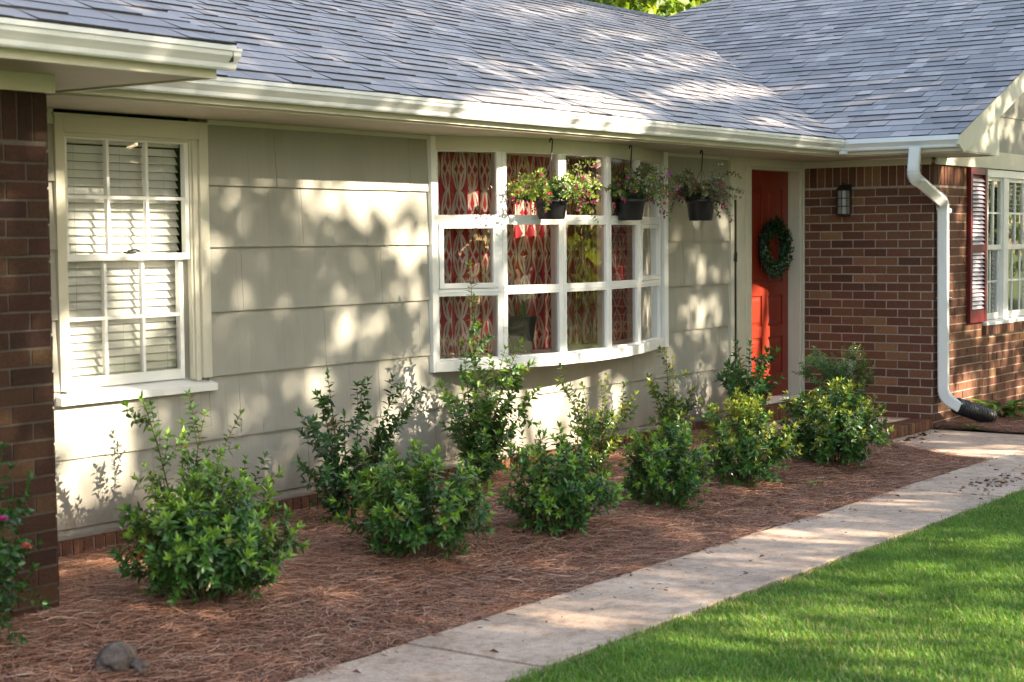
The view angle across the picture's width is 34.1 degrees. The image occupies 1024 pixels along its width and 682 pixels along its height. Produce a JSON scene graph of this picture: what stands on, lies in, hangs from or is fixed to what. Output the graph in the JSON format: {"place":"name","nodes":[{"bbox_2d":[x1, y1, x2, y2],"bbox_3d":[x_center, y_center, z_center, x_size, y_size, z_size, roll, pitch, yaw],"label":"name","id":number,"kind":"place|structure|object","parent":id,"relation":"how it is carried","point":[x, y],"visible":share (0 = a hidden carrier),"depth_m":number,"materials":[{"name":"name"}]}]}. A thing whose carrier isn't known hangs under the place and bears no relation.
{"place":"outdoors","nodes":[
{"label":"outdoors","id":0,"kind":"place"},
{"bbox_2d":[287,429,1023,681],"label":"path","id":1,"kind":"structure","parent":0,"point":[575,629],"depth_m":8.17,"materials":[{"name":"concrete"}]},
{"bbox_2d":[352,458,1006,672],"bbox_3d":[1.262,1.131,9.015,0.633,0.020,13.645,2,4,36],"label":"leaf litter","id":2,"kind":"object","parent":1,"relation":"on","point":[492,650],"visible":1,"depth_m":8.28,"materials":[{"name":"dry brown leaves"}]},
{"bbox_2d":[889,428,944,442],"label":"leaf litter","id":3,"kind":"object","parent":1,"relation":"on","point":[913,437],"visible":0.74,"depth_m":14.01,"materials":[{"name":"brown plant"}]},
{"bbox_2d":[950,465,1023,499],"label":"leaf litter","id":4,"kind":"object","parent":1,"relation":"on","point":[1000,485],"visible":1,"depth_m":11.45,"materials":[{"name":"brown plant"}]},
{"bbox_2d":[505,485,1023,681],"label":"grass","id":5,"kind":"structure","parent":0,"point":[1001,536],"depth_m":7.33,"materials":[{"name":"green plant"}]},
{"bbox_2d":[951,254,1023,434],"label":"ground","id":6,"kind":"structure","parent":0,"point":[976,430],"depth_m":15.10,"materials":[{"name":"brown soil"}]},
{"bbox_2d":[0,427,991,681],"bbox_3d":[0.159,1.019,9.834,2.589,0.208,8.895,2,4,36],"label":"pine straw","id":7,"kind":"object","parent":6,"relation":"on","point":[76,585],"visible":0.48,"depth_m":8.11,"materials":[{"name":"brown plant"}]},
{"bbox_2d":[0,442,50,647],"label":"rose bush","id":8,"kind":"object","parent":7,"relation":"on","point":[19,549],"visible":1,"depth_m":6.41,"materials":[{"name":"green plant"}]},
{"bbox_2d":[95,641,136,674],"bbox_3d":[-1.510,1.228,6.418,0.138,0.150,0.196,2,4,36],"label":"stone","id":9,"kind":"object","parent":7,"relation":"on","point":[115,656],"visible":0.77,"depth_m":6.36,"materials":[{"name":"grey stone"}]},
{"bbox_2d":[129,547,148,559],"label":"shrub","id":10,"kind":"object","parent":7,"relation":"on","point":[137,555],"visible":0.06,"depth_m":8.35,"materials":[{"name":"plant"}]},
{"bbox_2d":[129,658,149,676],"bbox_3d":[-1.427,1.254,6.403,0.076,0.075,0.105,0,4,12],"label":"stone","id":11,"kind":"object","parent":7,"relation":"on","point":[140,665],"visible":1,"depth_m":6.38,"materials":[{"name":"grey stone"}]},
{"bbox_2d":[120,389,284,529],"bbox_3d":[-1.586,0.664,8.620,0.367,0.913,1.133,2,4,36],"label":"shrub","id":12,"kind":"object","parent":7,"relation":"on","point":[168,457],"visible":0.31,"depth_m":8.45,"materials":[{"name":"green plant"}]},
{"bbox_2d":[108,445,310,607],"bbox_3d":[-1.343,0.820,7.310,0.902,0.741,0.826,-1,3,-3],"label":"shrub","id":13,"kind":"object","parent":7,"relation":"on","point":[207,552],"visible":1,"depth_m":7.21,"materials":[{"name":"green plant"}]},
{"bbox_2d":[291,367,425,523],"bbox_3d":[-0.835,0.617,9.534,0.395,0.971,1.120,2,4,36],"label":"shrub","id":14,"kind":"object","parent":7,"relation":"on","point":[328,474],"visible":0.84,"depth_m":9.38,"materials":[{"name":"green plant"}]},
{"bbox_2d":[329,438,495,560],"bbox_3d":[-0.496,0.830,8.495,0.881,0.688,0.759,2,4,36],"label":"shrub","id":15,"kind":"object","parent":7,"relation":"on","point":[410,521],"visible":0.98,"depth_m":8.41,"materials":[{"name":"green plant"}]},
{"bbox_2d":[431,261,542,488],"bbox_3d":[-0.146,0.232,10.692,0.497,1.512,1.012,2,4,36],"label":"shrub","id":16,"kind":"object","parent":7,"relation":"on","point":[486,441],"visible":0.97,"depth_m":10.60,"materials":[{"name":"green plant"}]},
{"bbox_2d":[495,419,631,537],"bbox_3d":[0.259,0.771,9.231,0.739,0.668,0.679,-1,4,-14],"label":"shrub","id":17,"kind":"object","parent":7,"relation":"on","point":[550,499],"visible":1,"depth_m":9.10,"materials":[{"name":"green plant"}]},
{"bbox_2d":[555,360,638,473],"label":"shrub","id":18,"kind":"object","parent":7,"relation":"on","point":[593,427],"visible":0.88,"depth_m":11.31,"materials":[{"name":"green plant"}]},
{"bbox_2d":[617,407,719,513],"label":"shrub","id":19,"kind":"object","parent":7,"relation":"on","point":[662,467],"visible":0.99,"depth_m":10.07,"materials":[{"name":"green plant"}]},
{"bbox_2d":[644,345,702,445],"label":"shrub","id":20,"kind":"object","parent":7,"relation":"on","point":[667,401],"visible":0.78,"depth_m":12.49,"materials":[{"name":"green plant"}]},
{"bbox_2d":[694,386,803,487],"bbox_3d":[1.512,0.649,11.059,0.768,0.690,0.646,-3,4,-33],"label":"shrub","id":21,"kind":"object","parent":7,"relation":"on","point":[748,442],"visible":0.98,"depth_m":10.96,"materials":[{"name":"green plant"}]},
{"bbox_2d":[741,481,757,486],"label":"weed","id":22,"kind":"object","parent":7,"relation":"on","point":[752,483],"visible":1,"depth_m":10.88,"materials":[{"name":"green plant"}]},
{"bbox_2d":[714,339,786,421],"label":"shrub","id":23,"kind":"object","parent":7,"relation":"on","point":[761,386],"visible":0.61,"depth_m":13.52,"materials":[{"name":"green plant"}]},
{"bbox_2d":[770,376,893,467],"bbox_3d":[2.315,0.601,11.909,0.932,0.691,0.860,2,4,36],"label":"shrub","id":24,"kind":"object","parent":7,"relation":"on","point":[829,434],"visible":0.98,"depth_m":11.77,"materials":[{"name":"green plant"}]},
{"bbox_2d":[791,342,880,413],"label":"shrub","id":25,"kind":"object","parent":7,"relation":"on","point":[828,371],"visible":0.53,"depth_m":12.85,"materials":[{"name":"green plant"}]},
{"bbox_2d":[0,0,1023,624],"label":"house","id":26,"kind":"structure","parent":6,"relation":"on","point":[310,138],"depth_m":11.05,"materials":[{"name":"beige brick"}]},
{"bbox_2d":[66,139,178,377],"bbox_3d":[-2.112,-0.430,8.949,0.059,1.295,0.857,2,4,36],"label":"window blind","id":27,"kind":"object","parent":26,"relation":"attached to","point":[85,216],"depth_m":8.96,"materials":[{"name":"white plastic"}]},
{"bbox_2d":[51,112,217,406],"bbox_3d":[-2.028,-0.440,8.895,0.145,1.486,1.085,2,4,36],"label":"window","id":28,"kind":"structure","parent":26,"relation":"in","point":[192,266],"depth_m":8.98,"materials":[{"name":"beige paint"}]},
{"bbox_2d":[437,152,492,357],"bbox_3d":[-0.332,-0.595,11.313,0.103,1.385,0.720,2,4,36],"label":"curtain","id":29,"kind":"object","parent":26,"relation":"hanging from","point":[464,183],"visible":0.66,"depth_m":11.29,"materials":[{"name":"red fabric"}]},
{"bbox_2d":[508,279,536,352],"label":"potted plant","id":30,"kind":"object","parent":26,"relation":"on","point":[523,325],"visible":0.85,"depth_m":11.56,"materials":[{"name":"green plant"}]},
{"bbox_2d":[506,155,551,351],"bbox_3d":[0.080,-0.629,11.811,0.103,1.385,0.720,2,4,36],"label":"curtain","id":31,"kind":"object","parent":26,"relation":"hanging from","point":[528,254],"visible":0.45,"depth_m":11.84,"materials":[{"name":"red fabric"}]},
{"bbox_2d":[426,135,668,372],"bbox_3d":[0.417,-0.644,12.042,0.615,1.546,3.002,2,4,36],"label":"window","id":32,"kind":"structure","parent":26,"relation":"in","point":[647,282],"depth_m":11.53,"materials":[{"name":"white paint"}]},
{"bbox_2d":[507,138,601,222],"bbox_3d":[0.246,-1.079,11.225,0.668,0.595,0.751,-1,4,-14],"label":"hanging basket","id":33,"kind":"object","parent":26,"relation":"hanging from","point":[550,199],"visible":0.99,"depth_m":11.14,"materials":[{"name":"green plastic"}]},
{"bbox_2d":[566,158,596,345],"bbox_3d":[0.472,-0.667,12.385,0.103,1.385,0.600,2,4,36],"label":"curtain","id":34,"kind":"object","parent":26,"relation":"hanging from","point":[581,242],"visible":0.52,"depth_m":12.43,"materials":[{"name":"fabric"}]},
{"bbox_2d":[611,161,627,339],"bbox_3d":[0.853,-0.705,12.958,0.104,1.385,0.780,2,4,36],"label":"curtain","id":35,"kind":"object","parent":26,"relation":"hanging from","point":[619,296],"visible":0.27,"depth_m":12.94,"materials":[{"name":"red fabric"}]},
{"bbox_2d":[587,144,682,220],"bbox_3d":[0.896,-1.149,12.127,0.686,0.576,0.722,-1,3,1],"label":"hanging basket","id":36,"kind":"object","parent":26,"relation":"hanging from","point":[631,200],"visible":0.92,"depth_m":12.05,"materials":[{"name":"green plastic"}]},
{"bbox_2d":[650,150,743,222],"bbox_3d":[1.469,-1.199,12.921,0.718,0.582,0.682,-2,4,-21],"label":"hanging basket","id":37,"kind":"object","parent":26,"relation":"hanging from","point":[703,200],"visible":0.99,"depth_m":12.83,"materials":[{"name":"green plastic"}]},
{"bbox_2d":[727,157,804,424],"bbox_3d":[2.218,-0.480,14.782,0.200,2.320,1.425,2,4,36],"label":"door","id":38,"kind":"structure","parent":26,"relation":"in","point":[763,310],"depth_m":14.96,"materials":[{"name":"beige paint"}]},
{"bbox_2d":[758,215,794,278],"bbox_3d":[2.372,-0.843,14.944,0.144,0.590,0.592,2,4,36],"label":"wreath","id":39,"kind":"object","parent":38,"relation":"attached to","point":[768,265],"visible":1,"depth_m":14.89,"materials":[{"name":"green plant"}]},
{"bbox_2d":[835,182,851,216],"bbox_3d":[2.970,-1.270,14.957,0.141,0.308,0.149,2,4,36],"label":"wall lantern","id":40,"kind":"object","parent":26,"relation":"attached to","point":[843,198],"depth_m":14.91,"materials":[{"name":"black metal"}]},
{"bbox_2d":[951,398,996,423],"bbox_3d":[4.074,0.622,14.723,0.474,0.263,0.161,-3,4,-32],"label":"drain pipe","id":41,"kind":"object","parent":26,"relation":"attached to","point":[975,412],"visible":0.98,"depth_m":14.66,"materials":[{"name":"black plastic"}]},
{"bbox_2d":[988,181,994,312],"bbox_3d":[4.492,-0.883,15.859,0.059,1.330,0.460,2,4,36],"label":"window blind","id":42,"kind":"object","parent":26,"relation":"attached to","point":[989,234],"depth_m":15.99,"materials":[{"name":"white plastic"}]},
{"bbox_2d":[983,169,1023,325],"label":"window","id":43,"kind":"structure","parent":26,"relation":"in","point":[1001,315],"depth_m":16.01,"materials":[{"name":"white paint"}]},
{"bbox_2d":[996,182,1016,310],"bbox_3d":[4.909,-0.921,16.432,0.059,1.330,0.760,2,4,36],"label":"window blind","id":44,"kind":"object","parent":26,"relation":"attached to","point":[1010,242],"depth_m":16.44,"materials":[{"name":"white plastic"}]},
{"bbox_2d":[585,0,711,36],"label":"background tree","id":45,"kind":"object","parent":6,"relation":"on","point":[652,6],"visible":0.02,"depth_m":28.12,"materials":[{"name":"green plant"}]},
{"bbox_2d":[728,398,931,439],"bbox_3d":[2.729,0.705,14.389,1.254,0.252,1.642,2,4,36],"label":"porch step","id":46,"kind":"object","parent":6,"relation":"on","point":[903,427],"visible":0.27,"depth_m":14.48,"materials":[{"name":"brick"}]},
{"bbox_2d":[936,402,1023,432],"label":"planting bed","id":47,"kind":"object","parent":6,"relation":"on","point":[964,427],"visible":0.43,"depth_m":14.68,"materials":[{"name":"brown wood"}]},
{"bbox_2d":[964,423,979,429],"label":"weed","id":48,"kind":"object","parent":47,"relation":"on","point":[972,426],"visible":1,"depth_m":14.47,"materials":[{"name":"green plant"}]},
{"bbox_2d":[971,399,1023,418],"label":"leafy plant","id":49,"kind":"object","parent":47,"relation":"on","point":[1010,408],"visible":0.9,"depth_m":15.24,"materials":[{"name":"green plant"}]}
]}

